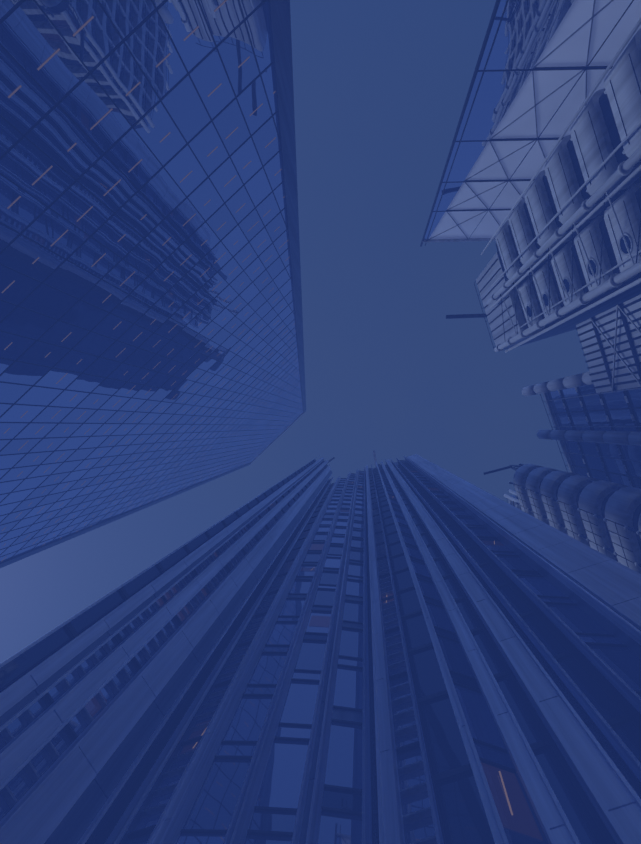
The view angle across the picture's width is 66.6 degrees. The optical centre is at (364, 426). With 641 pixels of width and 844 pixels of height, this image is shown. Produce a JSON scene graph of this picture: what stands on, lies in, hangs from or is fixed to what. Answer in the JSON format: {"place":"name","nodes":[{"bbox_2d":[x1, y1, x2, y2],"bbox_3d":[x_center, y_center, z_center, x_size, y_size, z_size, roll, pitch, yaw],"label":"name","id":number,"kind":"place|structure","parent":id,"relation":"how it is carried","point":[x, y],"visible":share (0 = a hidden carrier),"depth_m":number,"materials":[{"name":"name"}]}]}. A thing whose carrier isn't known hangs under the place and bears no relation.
{"place":"outdoors","nodes":[
{"label":"outdoors","id":0,"kind":"place"},
{"bbox_2d":[0,0,589,663],"label":"sky","id":1,"kind":"structure","parent":0,"point":[381,87],"materials":[{"name":"blue"}]},
{"bbox_2d":[504,489,521,509],"bbox_3d":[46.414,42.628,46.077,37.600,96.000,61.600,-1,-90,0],"label":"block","id":2,"kind":"structure","parent":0,"point":[513,499],"depth_m":90.08,"materials":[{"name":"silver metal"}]},
{"label":"ground","id":3,"kind":"structure","parent":0,"visible":0},
{"bbox_2d":[0,0,305,567],"bbox_3d":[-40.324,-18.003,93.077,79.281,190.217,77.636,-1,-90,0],"label":"glass tower","id":4,"kind":"structure","parent":3,"relation":"on","point":[151,338],"depth_m":35.52,"materials":[{"name":"blue glass"}]},
{"bbox_2d":[0,450,640,843],"bbox_3d":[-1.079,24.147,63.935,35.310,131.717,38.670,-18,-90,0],"label":"fin tower","id":5,"kind":"structure","parent":3,"relation":"on","point":[414,648],"depth_m":18.28,"materials":[{"name":"metal"}]},
{"bbox_2d":[420,0,640,573],"bbox_3d":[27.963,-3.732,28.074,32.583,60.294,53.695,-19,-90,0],"label":"service towers","id":6,"kind":"structure","parent":3,"relation":"on","point":[541,177],"depth_m":33.06,"materials":[{"name":"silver metal"}]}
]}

